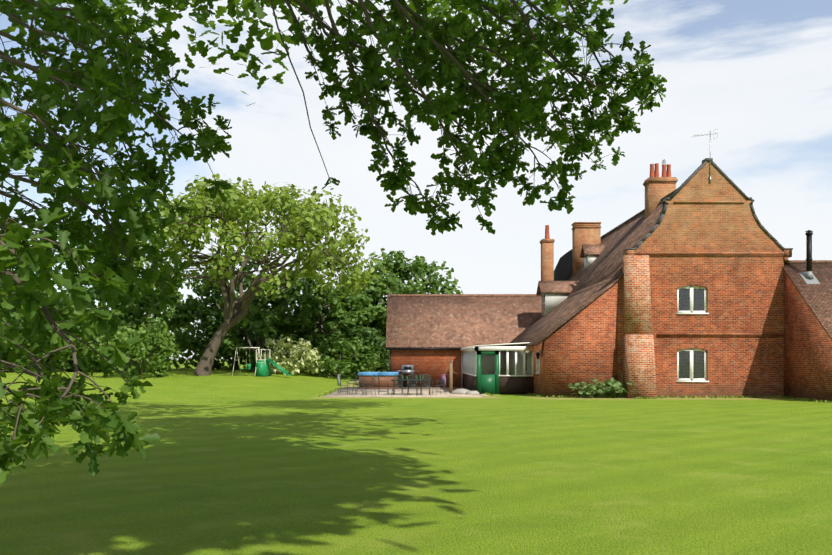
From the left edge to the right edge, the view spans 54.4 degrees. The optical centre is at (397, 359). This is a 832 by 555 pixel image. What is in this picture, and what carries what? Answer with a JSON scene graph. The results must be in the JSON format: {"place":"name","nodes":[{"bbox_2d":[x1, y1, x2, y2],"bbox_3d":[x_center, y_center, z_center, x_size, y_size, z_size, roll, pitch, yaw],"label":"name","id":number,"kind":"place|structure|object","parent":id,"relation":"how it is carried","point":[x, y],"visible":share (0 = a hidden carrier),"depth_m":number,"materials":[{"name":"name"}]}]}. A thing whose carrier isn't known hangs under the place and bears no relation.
{"place":"outdoors","nodes":[
{"label":"outdoors","id":0,"kind":"place"},
{"bbox_2d":[402,374,423,379],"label":"table bottles","id":1,"kind":"object","parent":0,"point":[416,377],"visible":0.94,"depth_m":39.64,"materials":[{"name":"green glass"}]},
{"bbox_2d":[0,360,831,554],"bbox_3d":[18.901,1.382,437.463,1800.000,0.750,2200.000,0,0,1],"label":"lawn ground","id":2,"kind":"structure","parent":0,"point":[247,462],"depth_m":12.04,"materials":[{"name":"green plant"}]},
{"bbox_2d":[0,274,69,363],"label":"tree","id":3,"kind":"object","parent":2,"relation":"on","point":[45,295],"visible":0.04,"depth_m":70.36,"materials":[{"name":"green plant"}]},
{"bbox_2d":[4,310,76,370],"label":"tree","id":4,"kind":"object","parent":2,"relation":"on","point":[16,318],"visible":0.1,"depth_m":67.06,"materials":[{"name":"green plant"}]},
{"bbox_2d":[0,324,168,371],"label":"hedge thicket","id":5,"kind":"object","parent":2,"relation":"on","point":[68,366],"visible":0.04,"depth_m":69.30,"materials":[{"name":"green plant"}]},
{"bbox_2d":[56,262,148,370],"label":"tree","id":6,"kind":"object","parent":2,"relation":"on","point":[93,294],"visible":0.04,"depth_m":72.22,"materials":[{"name":"green plant"}]},
{"bbox_2d":[62,309,151,370],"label":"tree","id":7,"kind":"object","parent":2,"relation":"on","point":[82,349],"visible":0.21,"depth_m":66.49,"materials":[{"name":"green plant"}]},
{"bbox_2d":[91,314,180,377],"bbox_3d":[-19.092,-0.999,59.094,6.397,4.661,6.554,0,0,1],"label":"hazel shrub","id":8,"kind":"object","parent":2,"relation":"on","point":[152,364],"visible":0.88,"depth_m":58.95,"materials":[{"name":"green plant"}]},
{"bbox_2d":[12,283,271,369],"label":"hedge thicket","id":9,"kind":"object","parent":2,"relation":"on","point":[191,329],"visible":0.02,"depth_m":81.03,"materials":[{"name":"green plant"}]},
{"bbox_2d":[105,281,201,364],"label":"tree","id":10,"kind":"object","parent":2,"relation":"on","point":[151,302],"visible":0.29,"depth_m":69.19,"materials":[{"name":"green plant"}]},
{"bbox_2d":[181,250,283,369],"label":"tree","id":11,"kind":"object","parent":2,"relation":"on","point":[203,309],"visible":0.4,"depth_m":75.93,"materials":[{"name":"green plant"}]},
{"bbox_2d":[118,173,387,375],"bbox_3d":[-11.339,-6.233,62.769,21.084,15.430,18.686,0,0,1],"label":"tree","id":12,"kind":"object","parent":2,"relation":"on","point":[309,225],"visible":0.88,"depth_m":60.42,"materials":[{"name":"green plant"}]},
{"bbox_2d":[221,303,301,370],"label":"tree","id":13,"kind":"object","parent":2,"relation":"on","point":[286,323],"visible":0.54,"depth_m":70.19,"materials":[{"name":"green plant"}]},
{"bbox_2d":[232,347,291,375],"bbox_3d":[-10.205,0.166,61.469,4.386,2.199,1.964,0,0,9],"label":"swing set","id":14,"kind":"object","parent":2,"relation":"on","point":[263,367],"visible":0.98,"depth_m":61.03,"materials":[{"name":"green plastic"}]},
{"bbox_2d":[255,334,323,374],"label":"flowering bush","id":15,"kind":"object","parent":2,"relation":"on","point":[280,360],"visible":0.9,"depth_m":65.43,"materials":[{"name":"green plant"}]},
{"bbox_2d":[246,268,342,370],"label":"tree","id":16,"kind":"object","parent":2,"relation":"on","point":[293,297],"visible":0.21,"depth_m":74.73,"materials":[{"name":"green plant"}]},
{"bbox_2d":[260,317,388,373],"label":"hedge thicket","id":17,"kind":"object","parent":2,"relation":"on","point":[378,369],"depth_m":87.25,"materials":[{"name":"green plant"}]},
{"bbox_2d":[0,0,666,483],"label":"oak tree","id":18,"kind":"object","parent":2,"relation":"on","point":[94,82],"visible":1,"depth_m":7.22,"materials":[{"name":"green plant"}]},
{"bbox_2d":[290,280,377,376],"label":"tree","id":19,"kind":"object","parent":2,"relation":"on","point":[339,308],"visible":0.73,"depth_m":70.91,"materials":[{"name":"green plant"}]},
{"bbox_2d":[312,333,380,378],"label":"shrub","id":20,"kind":"object","parent":2,"relation":"on","point":[341,368],"visible":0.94,"depth_m":67.18,"materials":[{"name":"green plant"}]},
{"bbox_2d":[321,286,386,372],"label":"tree","id":21,"kind":"object","parent":2,"relation":"on","point":[384,332],"depth_m":81.35,"materials":[{"name":"green plant"}]},
{"bbox_2d":[339,324,388,371],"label":"shrub","id":22,"kind":"object","parent":2,"relation":"on","point":[378,342],"visible":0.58,"depth_m":69.40,"materials":[{"name":"green plant"}]},
{"bbox_2d":[338,248,462,354],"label":"oak tree","id":23,"kind":"object","parent":2,"relation":"on","point":[391,282],"visible":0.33,"depth_m":78.58,"materials":[{"name":"green plant"}]},
{"bbox_2d":[323,387,489,396],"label":"patio paving","id":24,"kind":"structure","parent":2,"relation":"on","point":[407,393],"depth_m":40.94,"materials":[{"name":"beige stone"}]},
{"bbox_2d":[337,374,349,394],"bbox_3d":[-2.652,1.223,39.515,0.540,1.001,0.460,0,0,-17],"label":"patio chair","id":25,"kind":"object","parent":24,"relation":"on","point":[338,381],"visible":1,"depth_m":39.40,"materials":[{"name":"grey metal"}]},
{"bbox_2d":[349,380,363,394],"bbox_3d":[-2.004,1.364,39.572,0.760,0.724,0.760,0,0,1],"label":"patio table","id":26,"kind":"object","parent":24,"relation":"on","point":[353,385],"visible":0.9,"depth_m":39.34,"materials":[{"name":"grey metal"}]},
{"bbox_2d":[363,375,375,394],"bbox_3d":[-1.371,1.223,39.148,0.526,1.001,0.460,0,0,24],"label":"patio chair","id":27,"kind":"object","parent":24,"relation":"on","point":[371,383],"visible":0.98,"depth_m":39.11,"materials":[{"name":"grey metal"}]},
{"bbox_2d":[358,372,398,388],"bbox_3d":[-1.148,1.240,49.088,2.400,0.965,2.360,0,0,1],"label":"hot tub","id":28,"kind":"object","parent":24,"relation":"on","point":[385,378],"visible":0.69,"depth_m":47.95,"materials":[{"name":"brown wood"}]},
{"bbox_2d":[378,375,388,394],"bbox_3d":[-0.715,1.223,39.653,0.525,1.001,0.460,0,0,-5],"label":"patio chair","id":29,"kind":"object","parent":24,"relation":"on","point":[382,385],"visible":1,"depth_m":39.73,"materials":[{"name":"grey metal"}]},
{"bbox_2d":[393,375,402,394],"bbox_3d":[0.022,1.223,38.828,0.460,1.001,0.525,0,0,-5],"label":"patio chair","id":30,"kind":"object","parent":24,"relation":"on","point":[398,380],"visible":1,"depth_m":38.63,"materials":[{"name":"grey metal"}]},
{"bbox_2d":[400,365,413,386],"bbox_3d":[0.612,1.040,49.917,1.400,1.406,0.572,0,0,1],"label":"barbecue grill","id":31,"kind":"object","parent":24,"relation":"on","point":[407,369],"visible":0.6,"depth_m":49.70,"materials":[{"name":"silver metal"}]},
{"bbox_2d":[391,379,429,394],"bbox_3d":[0.647,1.358,39.642,1.900,0.732,0.950,0,0,1],"label":"patio table","id":32,"kind":"object","parent":24,"relation":"on","point":[410,388],"visible":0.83,"depth_m":39.63,"materials":[{"name":"grey metal"}]},
{"bbox_2d":[407,375,416,395],"bbox_3d":[0.685,1.223,38.800,0.460,1.001,0.526,0,0,4],"label":"patio chair","id":33,"kind":"object","parent":24,"relation":"on","point":[408,378],"visible":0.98,"depth_m":38.60,"materials":[{"name":"grey metal"}]},
{"bbox_2d":[420,375,430,394],"bbox_3d":[1.344,1.223,38.813,0.460,1.001,0.526,0,0,-8],"label":"patio chair","id":34,"kind":"object","parent":24,"relation":"on","point":[427,378],"visible":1,"depth_m":38.61,"materials":[{"name":"grey metal"}]},
{"bbox_2d":[432,374,445,394],"bbox_3d":[2.040,1.223,39.700,0.540,1.001,0.460,0,0,-28],"label":"patio chair","id":35,"kind":"object","parent":24,"relation":"on","point":[442,380],"visible":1,"depth_m":39.74,"materials":[{"name":"grey metal"}]},
{"bbox_2d":[443,357,456,392],"bbox_3d":[2.663,0.807,41.220,0.716,1.900,0.200,0,0,1],"label":"wooden post","id":36,"kind":"object","parent":24,"relation":"on","point":[450,366],"visible":0.92,"depth_m":41.14,"materials":[{"name":"brown wood"}]},
{"bbox_2d":[450,388,469,393],"bbox_3d":[3.198,1.631,40.544,1.038,0.358,0.864,0,0,36],"label":"boulder","id":37,"kind":"object","parent":24,"relation":"on","point":[460,391],"visible":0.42,"depth_m":40.24,"materials":[{"name":"stone"}]},
{"bbox_2d":[466,391,479,393],"bbox_3d":[3.729,1.661,40.186,0.729,0.228,0.626,0,0,1],"label":"boulder","id":38,"kind":"object","parent":24,"relation":"on","point":[472,392],"visible":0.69,"depth_m":39.96,"materials":[{"name":"stone"}]},
{"bbox_2d":[389,350,461,386],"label":"wing walls","id":39,"kind":"structure","parent":2,"relation":"on","point":[434,364],"depth_m":50.63,"materials":[{"name":"red brick"}]},
{"bbox_2d":[386,348,460,371],"bbox_3d":[1.617,0.502,50.425,4.700,2.410,0.345,0,0,1],"label":"wing gutter","id":40,"kind":"object","parent":39,"relation":"attached to","point":[390,349],"visible":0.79,"depth_m":50.26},
{"bbox_2d":[386,294,540,347],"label":"wing roof","id":41,"kind":"structure","parent":39,"relation":"on","point":[439,320],"depth_m":52.05,"materials":[{"name":"brown tile"}]},
{"bbox_2d":[318,387,831,402],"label":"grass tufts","id":42,"kind":"object","parent":2,"relation":"on","point":[599,396],"depth_m":37.02,"materials":[{"name":"green plant"}]},
{"bbox_2d":[534,276,622,396],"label":"house walls","id":43,"kind":"structure","parent":2,"relation":"on","point":[586,342],"depth_m":37.55,"materials":[{"name":"red brick"}]},
{"bbox_2d":[536,351,539,373],"bbox_3d":[6.818,0.132,39.273,0.090,1.110,0.980,0,0,1],"label":"side window frame","id":44,"kind":"object","parent":43,"relation":"attached to","point":[538,371],"visible":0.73,"depth_m":39.25,"materials":[{"name":"white paint"}]},
{"bbox_2d":[554,249,571,280],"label":"dome","id":45,"kind":"structure","parent":43,"relation":"attached to","point":[563,270],"depth_m":57.52,"materials":[{"name":"grey metal"}]},
{"bbox_2d":[541,254,597,315],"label":"dormer bodies","id":46,"kind":"object","parent":43,"relation":"on","point":[552,301],"visible":0.6,"depth_m":49.75,"materials":[{"name":"white paint"}]},
{"bbox_2d":[542,255,587,311],"bbox_3d":[10.564,-4.841,51.386,4.087,3.785,1.039,0,0,-31],"label":"dormer glass","id":47,"kind":"object","parent":46,"relation":"in","point":[585,264],"visible":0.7,"depth_m":50.76,"materials":[{"name":"grey glass"}]},
{"bbox_2d":[536,244,605,295],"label":"dormer roofs","id":48,"kind":"structure","parent":46,"relation":"on","point":[562,286],"depth_m":50.34,"materials":[{"name":"brown tile"}]},
{"bbox_2d":[510,196,669,346],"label":"house roof","id":49,"kind":"structure","parent":43,"relation":"on","point":[602,273],"depth_m":44.08,"materials":[{"name":"brown tile"}]},
{"bbox_2d":[601,187,678,238],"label":"house ridge tiles","id":50,"kind":"object","parent":49,"relation":"on","point":[636,215],"visible":0.19,"depth_m":50.01,"materials":[{"name":"brown tile"}]},
{"bbox_2d":[540,177,677,280],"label":"chimney stacks","id":51,"kind":"object","parent":43,"relation":"on","point":[657,189],"visible":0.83,"depth_m":53.77,"materials":[{"name":"brown brick"}]},
{"bbox_2d":[545,163,670,238],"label":"chimney pots","id":52,"kind":"object","parent":51,"relation":"on","point":[655,172],"visible":0.73,"depth_m":44.69,"materials":[{"name":"red ceramic"}]},
{"bbox_2d":[695,128,717,182],"bbox_3d":[14.223,-9.421,37.460,1.102,2.456,0.540,0,0,1],"label":"tv aerial","id":53,"kind":"object","parent":43,"relation":"attached to","point":[710,151],"visible":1,"depth_m":37.44,"materials":[{"name":"silver metal"}]},
{"bbox_2d":[568,377,635,397],"bbox_3d":[9.325,1.133,36.807,3.028,1.252,1.776,0,0,1],"label":"shrub","id":54,"kind":"object","parent":2,"relation":"on","point":[591,389],"visible":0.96,"depth_m":36.84,"materials":[{"name":"green plant"}]},
{"bbox_2d":[623,255,656,397],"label":"brick buttress","id":55,"kind":"structure","parent":2,"relation":"on","point":[639,371],"depth_m":36.94,"materials":[{"name":"brown brick"}]},
{"bbox_2d":[545,397,830,402],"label":"margin soil","id":56,"kind":"structure","parent":2,"relation":"on","point":[668,397],"depth_m":37.15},
{"bbox_2d":[784,271,831,401],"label":"wing walls","id":57,"kind":"structure","parent":2,"relation":"on","point":[807,357],"depth_m":35.58,"materials":[{"name":"red brick"}]},
{"bbox_2d":[783,260,831,339],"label":"wing roof","id":58,"kind":"structure","parent":57,"relation":"on","point":[817,298],"depth_m":36.07,"materials":[{"name":"brown tile"}]},
{"bbox_2d":[799,271,819,283],"bbox_3d":[18.664,-3.691,36.655,0.600,0.611,0.770,0,0,1],"label":"flue flashing","id":59,"kind":"object","parent":58,"relation":"on","point":[808,277],"visible":0.98,"depth_m":36.56,"materials":[{"name":"grey metal"}]},
{"bbox_2d":[805,230,812,271],"bbox_3d":[18.665,-4.735,36.690,0.340,2.256,0.340,0,0,1],"label":"flue pipe","id":60,"kind":"object","parent":59,"relation":"on","point":[808,233],"visible":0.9,"depth_m":36.59,"materials":[{"name":"black metal"}]},
{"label":"conservatory floor","id":61,"kind":"structure","parent":2,"relation":"on","visible":0},
{"bbox_2d":[460,342,533,390],"bbox_3d":[5.379,0.437,45.635,3.110,2.640,9.950,0,0,1],"label":"conservatory","id":62,"kind":"object","parent":61,"relation":"on","point":[469,360],"visible":0.83,"depth_m":40.78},
{"bbox_2d":[477,351,498,393],"bbox_3d":[4.550,0.637,40.819,1.140,2.200,0.080,0,0,1],"label":"door","id":63,"kind":"structure","parent":62,"relation":"in","point":[487,383],"depth_m":40.78,"materials":[{"name":"green wood"}]},
{"bbox_2d":[481,351,531,374],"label":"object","id":64,"kind":"structure","parent":61,"relation":"on","point":[489,362],"depth_m":50.56,"materials":[{"name":"clear glass"}]},
{"bbox_2d":[0,0,831,359],"label":"sky","id":65,"kind":"structure","parent":0,"point":[757,72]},
{"bbox_2d":[463,374,533,393],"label":"low wall","id":66,"kind":"structure","parent":0,"point":[516,384],"depth_m":40.78,"materials":[{"name":"brown brick"}]},
{"bbox_2d":[624,162,791,396],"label":"gable wall","id":67,"kind":"structure","parent":0,"point":[722,246],"depth_m":37.48,"materials":[{"name":"orange brick"}]},
{"bbox_2d":[676,285,708,381],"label":"window frames","id":68,"kind":"structure","parent":67,"relation":"in","point":[691,378],"depth_m":37.59,"materials":[{"name":"white wood"}]},
{"bbox_2d":[679,287,703,377],"bbox_3d":[13.665,-1.228,37.631,1.400,4.430,0.001,0,0,1],"label":"gable window glass","id":69,"kind":"object","parent":68,"relation":"in","point":[684,356],"depth_m":37.63,"materials":[{"name":"black glass"}]},
{"bbox_2d":[623,158,792,250],"bbox_3d":[14.425,-7.193,37.678,7.660,4.260,0.560,0,0,1],"label":"gable coping","id":70,"kind":"object","parent":67,"relation":"on","point":[664,203],"visible":0.6,"depth_m":37.45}
]}

